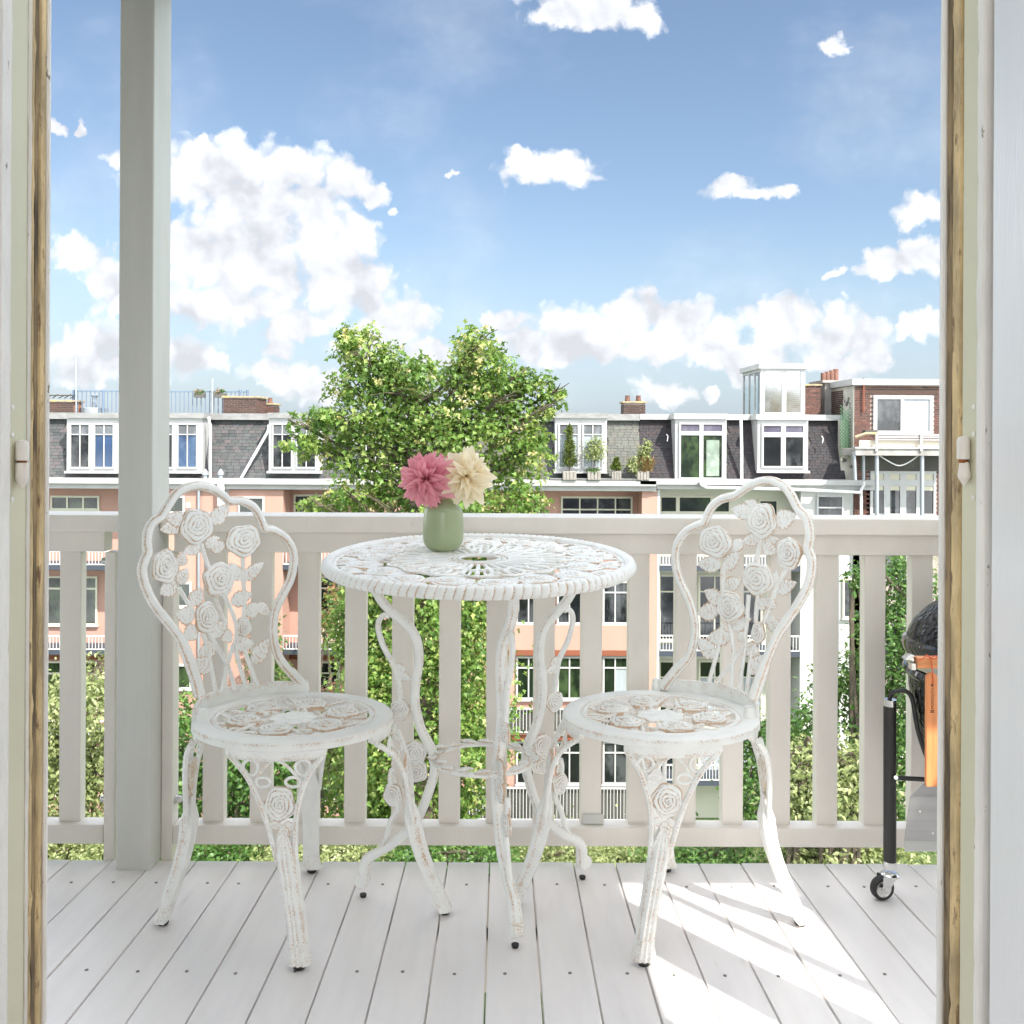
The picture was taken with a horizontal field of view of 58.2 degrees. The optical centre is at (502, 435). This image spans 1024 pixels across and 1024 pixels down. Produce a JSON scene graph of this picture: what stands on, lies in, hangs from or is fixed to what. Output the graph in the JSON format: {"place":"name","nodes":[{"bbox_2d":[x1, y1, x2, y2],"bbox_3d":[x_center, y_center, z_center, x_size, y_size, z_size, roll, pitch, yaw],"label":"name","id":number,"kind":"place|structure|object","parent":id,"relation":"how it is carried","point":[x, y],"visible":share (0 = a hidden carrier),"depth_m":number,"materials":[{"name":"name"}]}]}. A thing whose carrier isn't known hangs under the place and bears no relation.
{"place":"outdoors","nodes":[
{"label":"outdoors","id":0,"kind":"place"},
{"bbox_2d":[47,860,936,1023],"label":"balcony deck","id":1,"kind":"structure","parent":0,"point":[735,944],"depth_m":2.17,"materials":[{"name":"paint"}]},
{"bbox_2d":[48,511,117,860],"bbox_3d":[-1.796,0.733,2.706,1.416,1.018,0.132,0,0,0],"label":"balcony railing","id":2,"kind":"object","parent":1,"relation":"on","point":[75,537],"visible":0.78,"depth_m":2.68,"materials":[{"name":"paint"}]},
{"bbox_2d":[116,0,170,870],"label":"roof post","id":3,"kind":"object","parent":1,"relation":"on","point":[144,252],"visible":0.84,"depth_m":2.59,"materials":[{"name":"white paint"}]},
{"bbox_2d":[137,481,451,970],"bbox_3d":[-0.520,0.669,2.280,0.494,1.110,0.662,0,0,45],"label":"garden chair","id":4,"kind":"object","parent":1,"relation":"on","point":[281,739],"visible":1,"depth_m":2.27,"materials":[{"name":"white metal"}]},
{"bbox_2d":[320,533,636,948],"bbox_3d":[-0.060,0.750,2.271,0.770,0.948,0.730,0,0,0],"label":"bistro table","id":5,"kind":"object","parent":1,"relation":"on","point":[526,564],"visible":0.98,"depth_m":2.28,"materials":[{"name":"white metal"}]},
{"bbox_2d":[423,498,463,551],"bbox_3d":[-0.154,0.219,2.380,0.106,0.153,0.106,0,0,0],"label":"flower vase","id":6,"kind":"object","parent":5,"relation":"on","point":[443,527],"visible":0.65,"depth_m":2.34,"materials":[{"name":"green ceramic"}]},
{"bbox_2d":[398,451,455,507],"bbox_3d":[-0.197,0.133,2.364,0.156,0.189,0.114,0,0,16],"label":"dahlia","id":7,"kind":"object","parent":6,"relation":"in","point":[425,479],"visible":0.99,"depth_m":2.34,"materials":[{"name":"pink plant"}]},
{"bbox_2d":[442,445,496,508],"bbox_3d":[-0.092,0.126,2.380,0.159,0.204,0.112,0,0,-17],"label":"dahlia","id":8,"kind":"object","parent":6,"relation":"in","point":[470,476],"visible":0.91,"depth_m":2.35,"materials":[{"name":"beige plant"}]},
{"bbox_2d":[160,512,938,860],"bbox_3d":[0.444,0.744,2.706,2.865,1.018,0.132,0,0,0],"label":"balcony railing","id":9,"kind":"object","parent":1,"relation":"on","point":[872,542],"visible":0.63,"depth_m":2.69,"materials":[{"name":"paint"}]},
{"bbox_2d":[515,476,816,966],"bbox_3d":[0.408,0.665,2.320,0.510,1.130,0.644,0,0,-41],"label":"garden chair","id":10,"kind":"object","parent":1,"relation":"on","point":[672,734],"visible":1,"depth_m":2.29,"materials":[{"name":"white metal"}]},
{"bbox_2d":[870,599,937,900],"bbox_3d":[1.210,0.802,2.345,0.483,0.846,0.597,0,0,38],"label":"kamado grill","id":11,"kind":"object","parent":1,"relation":"on","point":[919,639],"visible":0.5,"depth_m":2.42,"materials":[{"name":"black metal"}]},
{"bbox_2d":[904,654,937,851],"bbox_3d":[1.007,0.743,2.164,0.132,0.458,0.037,0,0,0],"label":"pizza peel","id":12,"kind":"object","parent":11,"relation":"hanging from","point":[921,831],"visible":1,"depth_m":2.16,"materials":[{"name":"silver wood"}]},
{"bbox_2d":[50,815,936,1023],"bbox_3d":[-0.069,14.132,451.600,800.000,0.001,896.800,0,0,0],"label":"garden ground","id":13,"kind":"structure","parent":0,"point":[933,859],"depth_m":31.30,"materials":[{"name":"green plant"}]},
{"bbox_2d":[47,812,103,860],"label":"hedge clump","id":14,"kind":"object","parent":13,"relation":"on","point":[61,852],"visible":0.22,"depth_m":19.75,"materials":[{"name":"green plant"}]},
{"bbox_2d":[48,651,104,859],"bbox_3d":[-10.131,9.448,20.703,4.201,9.290,3.352,0,0,-24],"label":"garden tree","id":15,"kind":"object","parent":13,"relation":"on","point":[95,763],"visible":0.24,"depth_m":20.52,"materials":[{"name":"green plant"}]},
{"bbox_2d":[158,844,270,862],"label":"hedge clump","id":16,"kind":"object","parent":13,"relation":"on","point":[213,853],"visible":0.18,"depth_m":18.78,"materials":[{"name":"green plant"}]},
{"bbox_2d":[178,680,296,858],"bbox_3d":[-5.979,9.655,20.031,4.449,8.936,2.946,0,0,10],"label":"garden tree","id":17,"kind":"object","parent":13,"relation":"on","point":[238,801],"visible":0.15,"depth_m":19.62,"materials":[{"name":"green plant"}]},
{"bbox_2d":[235,614,295,847],"bbox_3d":[-7.980,9.553,31.278,2.083,9.103,2.941,0,0,22],"label":"climbing plant","id":18,"kind":"object","parent":13,"relation":"on","point":[278,671],"visible":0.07,"depth_m":31.22,"materials":[{"name":"green plant"}]},
{"bbox_2d":[228,676,344,858],"bbox_3d":[-5.661,10.105,23.149,3.663,8.037,1.351,0,0,0],"label":"rose bush","id":19,"kind":"object","parent":13,"relation":"on","point":[322,688],"visible":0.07,"depth_m":23.24,"materials":[{"name":"green plant"}]},
{"bbox_2d":[237,817,402,864],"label":"hedge clump","id":20,"kind":"object","parent":13,"relation":"on","point":[342,857],"visible":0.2,"depth_m":18.45,"materials":[{"name":"green plant"}]},
{"bbox_2d":[320,581,344,848],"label":"climbing plant","id":21,"kind":"object","parent":13,"relation":"on","point":[327,611],"visible":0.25,"depth_m":31.14,"materials":[{"name":"green plant"}]},
{"bbox_2d":[319,668,371,853],"bbox_3d":[-4.357,10.194,24.170,2.709,7.860,2.396,0,0,-29],"label":"flowering bush","id":22,"kind":"object","parent":13,"relation":"on","point":[329,751],"visible":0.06,"depth_m":23.96,"materials":[{"name":"green plant"}]},
{"bbox_2d":[48,357,656,819],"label":"pink terrace","id":23,"kind":"structure","parent":13,"relation":"on","point":[230,449],"depth_m":33.25,"materials":[{"name":"brick"}]},
{"bbox_2d":[48,661,97,711],"bbox_3d":[-16.103,9.275,34.088,2.233,1.861,0.116,0,0,0],"label":"window","id":24,"kind":"structure","parent":23,"relation":"in","point":[54,666],"depth_m":34.12,"materials":[{"name":"black"}]},
{"bbox_2d":[48,746,98,796],"bbox_3d":[-16.103,12.423,34.088,2.233,1.861,0.116,0,0,0],"label":"window","id":25,"kind":"structure","parent":23,"relation":"in","point":[97,746],"depth_m":34.12,"materials":[{"name":"black"}]},
{"bbox_2d":[49,576,98,626],"bbox_3d":[-16.103,6.127,34.088,2.233,1.861,0.116,0,0,0],"label":"window","id":26,"kind":"structure","parent":23,"relation":"in","point":[54,581],"depth_m":34.12,"materials":[{"name":"beige glass"}]},
{"bbox_2d":[49,495,100,510],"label":"window","id":27,"kind":"structure","parent":23,"relation":"in","point":[57,503],"depth_m":34.12,"materials":[{"name":"beige"}]},
{"bbox_2d":[69,423,90,468],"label":"window","id":28,"kind":"structure","parent":23,"relation":"in","point":[79,433],"depth_m":32.99,"materials":[{"name":"grey"}]},
{"bbox_2d":[93,423,114,468],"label":"window","id":29,"kind":"structure","parent":23,"relation":"in","point":[103,433],"depth_m":32.99,"materials":[{"name":"grey"}]},
{"bbox_2d":[169,423,173,468],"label":"window","id":30,"kind":"structure","parent":23,"relation":"in","point":[171,425],"depth_m":32.99,"materials":[{"name":"grey"}]},
{"bbox_2d":[169,496,184,512],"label":"window","id":31,"kind":"structure","parent":23,"relation":"in","point":[179,506],"depth_m":32.97,"materials":[{"name":"grey"}]},
{"bbox_2d":[179,582,191,608],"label":"window","id":32,"kind":"structure","parent":23,"relation":"in","point":[187,588],"depth_m":32.97,"materials":[{"name":"grey"}]},
{"bbox_2d":[179,664,191,690],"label":"window","id":33,"kind":"structure","parent":23,"relation":"in","point":[183,675],"depth_m":32.97,"materials":[{"name":"green"}]},
{"bbox_2d":[177,423,197,468],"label":"window","id":34,"kind":"structure","parent":23,"relation":"in","point":[187,433],"depth_m":32.99,"materials":[{"name":"blue glass"}]},
{"bbox_2d":[192,389,205,397],"bbox_3d":[-11.434,-1.624,34.749,0.584,0.342,0.372,0,0,0],"label":"flower box","id":35,"kind":"object","parent":23,"relation":"attached to","point":[200,394],"visible":1,"depth_m":34.66,"materials":[{"name":"white plant"}]},
{"bbox_2d":[213,387,225,397],"bbox_3d":[-10.712,-1.652,34.740,0.599,0.396,0.360,0,0,0],"label":"flower box","id":36,"kind":"object","parent":23,"relation":"attached to","point":[219,393],"visible":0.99,"depth_m":34.66,"materials":[{"name":"white plant"}]},
{"bbox_2d":[238,496,264,511],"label":"window","id":37,"kind":"structure","parent":23,"relation":"in","point":[259,500],"depth_m":32.97,"materials":[{"name":"grey"}]},
{"bbox_2d":[272,423,292,468],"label":"window","id":38,"kind":"structure","parent":23,"relation":"in","point":[279,459],"depth_m":32.99,"materials":[{"name":"grey"}]},
{"bbox_2d":[296,423,316,468],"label":"window","id":39,"kind":"structure","parent":23,"relation":"in","point":[306,464],"depth_m":32.99,"materials":[{"name":"grey"}]},
{"bbox_2d":[294,494,336,511],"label":"window","id":40,"kind":"structure","parent":23,"relation":"in","point":[297,497],"depth_m":34.12,"materials":[{"name":"black"}]},
{"bbox_2d":[321,576,339,631],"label":"window","id":41,"kind":"structure","parent":23,"relation":"in","point":[323,586],"depth_m":34.12,"materials":[{"name":"black"}]},
{"bbox_2d":[321,661,339,712],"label":"window","id":42,"kind":"structure","parent":23,"relation":"in","point":[325,672],"depth_m":34.12,"materials":[{"name":"black"}]},
{"bbox_2d":[356,423,376,467],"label":"window","id":43,"kind":"structure","parent":23,"relation":"in","point":[366,448],"depth_m":32.99,"materials":[{"name":"grey"}]},
{"bbox_2d":[515,741,532,786],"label":"window","id":44,"kind":"structure","parent":23,"relation":"in","point":[519,778],"depth_m":33.34,"materials":[{"name":"grey"}]},
{"bbox_2d":[516,599,532,624],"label":"window","id":45,"kind":"structure","parent":23,"relation":"in","point":[525,613],"depth_m":33.39,"materials":[{"name":"grey glass"}]},
{"bbox_2d":[516,656,532,701],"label":"window","id":46,"kind":"structure","parent":23,"relation":"in","point":[527,681],"depth_m":33.39,"materials":[{"name":"green"}]},
{"bbox_2d":[556,594,579,624],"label":"window","id":47,"kind":"structure","parent":23,"relation":"in","point":[564,619],"depth_m":33.39,"materials":[{"name":"grey"}]},
{"bbox_2d":[557,741,578,786],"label":"window","id":48,"kind":"structure","parent":23,"relation":"in","point":[571,757],"depth_m":33.39,"materials":[{"name":"grey"}]},
{"bbox_2d":[557,656,579,701],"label":"window","id":49,"kind":"structure","parent":23,"relation":"in","point":[569,674],"depth_m":33.39,"materials":[{"name":"green"}]},
{"bbox_2d":[558,423,578,468],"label":"window","id":50,"kind":"structure","parent":23,"relation":"in","point":[561,426],"depth_m":32.99,"materials":[{"name":"grey"}]},
{"bbox_2d":[561,423,579,479],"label":"potted plant","id":51,"kind":"object","parent":23,"relation":"on","point":[569,452],"visible":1,"depth_m":32.69,"materials":[{"name":"green plant"}]},
{"bbox_2d":[582,423,602,468],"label":"window","id":52,"kind":"structure","parent":23,"relation":"in","point":[595,428],"depth_m":32.99,"materials":[{"name":"grey wood"}]},
{"bbox_2d":[579,432,606,479],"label":"potted plant","id":53,"kind":"object","parent":23,"relation":"on","point":[593,474],"visible":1,"depth_m":32.62,"materials":[{"name":"green plant"}]},
{"bbox_2d":[561,496,632,513],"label":"window","id":54,"kind":"structure","parent":23,"relation":"in","point":[569,504],"depth_m":34.12,"materials":[{"name":"beige"}]},
{"bbox_2d":[601,741,625,786],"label":"window","id":55,"kind":"structure","parent":23,"relation":"in","point":[613,756],"depth_m":33.39,"materials":[{"name":"grey"}]},
{"bbox_2d":[602,656,625,692],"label":"window","id":56,"kind":"structure","parent":23,"relation":"in","point":[613,667],"depth_m":33.38,"materials":[{"name":"grey glass"}]},
{"bbox_2d":[602,581,626,624],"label":"window","id":57,"kind":"structure","parent":23,"relation":"in","point":[614,598],"depth_m":33.39,"materials":[{"name":"grey glass"}]},
{"bbox_2d":[610,456,621,479],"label":"potted plant","id":58,"kind":"object","parent":23,"relation":"on","point":[616,466],"visible":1,"depth_m":32.70,"materials":[{"name":"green plant"}]},
{"bbox_2d":[625,438,657,479],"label":"potted plant","id":59,"kind":"object","parent":23,"relation":"on","point":[644,463],"visible":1,"depth_m":32.66,"materials":[{"name":"green plant"}]},
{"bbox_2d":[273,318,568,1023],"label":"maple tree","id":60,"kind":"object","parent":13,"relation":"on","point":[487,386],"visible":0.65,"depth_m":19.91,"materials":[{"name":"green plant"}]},
{"bbox_2d":[365,815,525,875],"bbox_3d":[-1.150,10.948,18.919,3.837,6.379,2.814,0,0,0],"label":"hedge clump","id":61,"kind":"object","parent":13,"relation":"on","point":[481,853],"visible":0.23,"depth_m":18.41,"materials":[{"name":"green plant"}]},
{"bbox_2d":[510,804,647,867],"bbox_3d":[1.554,11.035,19.057,4.007,6.252,3.147,0,0,0],"label":"hedge clump","id":62,"kind":"object","parent":13,"relation":"on","point":[557,855],"visible":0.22,"depth_m":18.79,"materials":[{"name":"green plant"}]},
{"bbox_2d":[627,812,783,866],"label":"hedge clump","id":63,"kind":"object","parent":13,"relation":"on","point":[697,856],"visible":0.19,"depth_m":17.93,"materials":[{"name":"green plant"}]},
{"bbox_2d":[639,363,873,820],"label":"white house","id":64,"kind":"structure","parent":13,"relation":"on","point":[788,434],"depth_m":33.29,"materials":[{"name":"grey paint"}]},
{"bbox_2d":[659,574,672,641],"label":"window","id":65,"kind":"structure","parent":64,"relation":"in","point":[666,580],"depth_m":34.12,"materials":[{"name":"black"}]},
{"bbox_2d":[659,660,672,723],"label":"window","id":66,"kind":"structure","parent":64,"relation":"in","point":[664,665],"depth_m":34.12,"materials":[{"name":"black"}]},
{"bbox_2d":[659,758,672,769],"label":"window","id":67,"kind":"structure","parent":64,"relation":"in","point":[670,761],"depth_m":34.12,"materials":[{"name":"beige"}]},
{"bbox_2d":[660,495,731,513],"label":"window","id":68,"kind":"structure","parent":64,"relation":"in","point":[669,504],"depth_m":34.12,"materials":[{"name":"beige"}]},
{"bbox_2d":[679,423,723,478],"bbox_3d":[7.114,0.538,32.980,1.594,2.024,0.071,0,0,0],"label":"window","id":69,"kind":"structure","parent":64,"relation":"in","point":[693,437],"depth_m":32.99,"materials":[{"name":"grey"}]},
{"bbox_2d":[698,757,718,769],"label":"window","id":70,"kind":"structure","parent":64,"relation":"in","point":[700,761],"depth_m":34.12,"materials":[{"name":"beige"}]},
{"bbox_2d":[698,574,719,638],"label":"window","id":71,"kind":"structure","parent":64,"relation":"in","point":[705,581],"depth_m":34.12,"materials":[{"name":"beige"}]},
{"bbox_2d":[698,660,719,727],"bbox_3d":[7.847,9.565,34.088,1.283,2.500,0.116,0,0,0],"label":"window","id":72,"kind":"structure","parent":64,"relation":"in","point":[704,666],"depth_m":34.12,"materials":[{"name":"black"}]},
{"bbox_2d":[743,660,762,725],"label":"window","id":73,"kind":"structure","parent":64,"relation":"in","point":[760,702],"depth_m":34.12,"materials":[{"name":"beige"}]},
{"bbox_2d":[744,586,763,642],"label":"window","id":74,"kind":"structure","parent":64,"relation":"in","point":[752,603],"depth_m":34.12,"materials":[{"name":"beige"}]},
{"bbox_2d":[758,499,778,514],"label":"window","id":75,"kind":"structure","parent":64,"relation":"in","point":[774,502],"depth_m":34.10,"materials":[{"name":"beige"}]},
{"bbox_2d":[761,424,804,467],"bbox_3d":[10.050,0.359,32.980,1.550,1.579,0.071,0,0,0],"label":"window","id":76,"kind":"structure","parent":64,"relation":"in","point":[782,445],"depth_m":32.99,"materials":[{"name":"grey"}]},
{"bbox_2d":[816,495,843,514],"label":"window","id":77,"kind":"structure","parent":64,"relation":"in","point":[825,504],"depth_m":32.97,"materials":[{"name":"grey"}]},
{"bbox_2d":[841,578,851,619],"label":"window","id":78,"kind":"structure","parent":64,"relation":"in","point":[846,595],"depth_m":32.96,"materials":[{"name":"beige"}]},
{"bbox_2d":[710,707,809,862],"bbox_3d":[5.044,9.735,17.712,2.209,8.857,2.194,0,0,0],"label":"green bush","id":79,"kind":"object","parent":13,"relation":"on","point":[748,783],"visible":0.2,"depth_m":17.36,"materials":[{"name":"green plant"}]},
{"bbox_2d":[750,725,905,863],"bbox_3d":[5.056,9.366,14.311,2.459,9.605,2.005,0,0,0],"label":"pale shrub","id":80,"kind":"object","parent":13,"relation":"on","point":[801,787],"visible":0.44,"depth_m":14.17,"materials":[{"name":"green plant"}]},
{"bbox_2d":[738,817,936,864],"bbox_3d":[5.484,10.025,14.530,3.067,8.298,2.655,0,0,-20],"label":"hedge clump","id":81,"kind":"object","parent":13,"relation":"on","point":[872,856],"visible":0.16,"depth_m":14.35,"materials":[{"name":"green plant"}]},
{"bbox_2d":[790,555,937,859],"bbox_3d":[6.940,8.094,16.996,3.863,12.155,3.178,0,0,0],"label":"leafy tree","id":82,"kind":"object","parent":13,"relation":"on","point":[895,671],"visible":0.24,"depth_m":16.91,"materials":[{"name":"green plant"}]},
{"bbox_2d":[49,0,940,414],"label":"sky","id":83,"kind":"structure","parent":0,"point":[657,201],"materials":[{"name":"blue"}]},
{"bbox_2d":[829,378,938,818],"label":"brick house","id":84,"kind":"structure","parent":0,"point":[888,437],"depth_m":32.96,"materials":[{"name":"red"}]},
{"bbox_2d":[885,625,905,668],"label":"window","id":85,"kind":"structure","parent":84,"relation":"in","point":[893,625],"depth_m":32.97,"materials":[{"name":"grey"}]},
{"bbox_2d":[873,395,932,433],"bbox_3d":[14.341,-0.753,32.961,2.138,1.392,0.071,0,0,0],"label":"window","id":86,"kind":"structure","parent":84,"relation":"in","point":[892,414],"depth_m":32.96,"materials":[{"name":"grey"}]},
{"bbox_2d":[870,471,935,514],"bbox_3d":[14.333,2.066,32.961,2.353,1.607,0.071,0,0,0],"label":"window","id":87,"kind":"structure","parent":84,"relation":"in","point":[899,491],"depth_m":32.94,"materials":[{"name":"grey wood"}]},
{"bbox_2d":[885,555,933,581],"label":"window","id":88,"kind":"structure","parent":84,"relation":"in","point":[888,561],"depth_m":32.97,"materials":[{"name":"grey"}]},
{"bbox_3d":[0.157,-1.468,0.143,8.700,5.800,2.085,0,0,0],"label":"house wall","id":89,"kind":"object","parent":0,"visible":0},
{"bbox_2d":[0,0,51,1023],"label":"door frame","id":90,"kind":"object","parent":89,"relation":"attached to","point":[25,128],"visible":1,"depth_m":1.10,"materials":[{"name":"beige paint"}]},
{"bbox_2d":[936,0,993,1023],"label":"door frame","id":91,"kind":"object","parent":89,"relation":"attached to","point":[965,534],"visible":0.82,"depth_m":1.10,"materials":[{"name":"beige paint"}]},
{"bbox_2d":[989,0,1023,1023],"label":"door leaf","id":92,"kind":"object","parent":91,"relation":"attached to","point":[1006,997],"visible":1,"depth_m":1.02,"materials":[{"name":"paint"}]}
]}

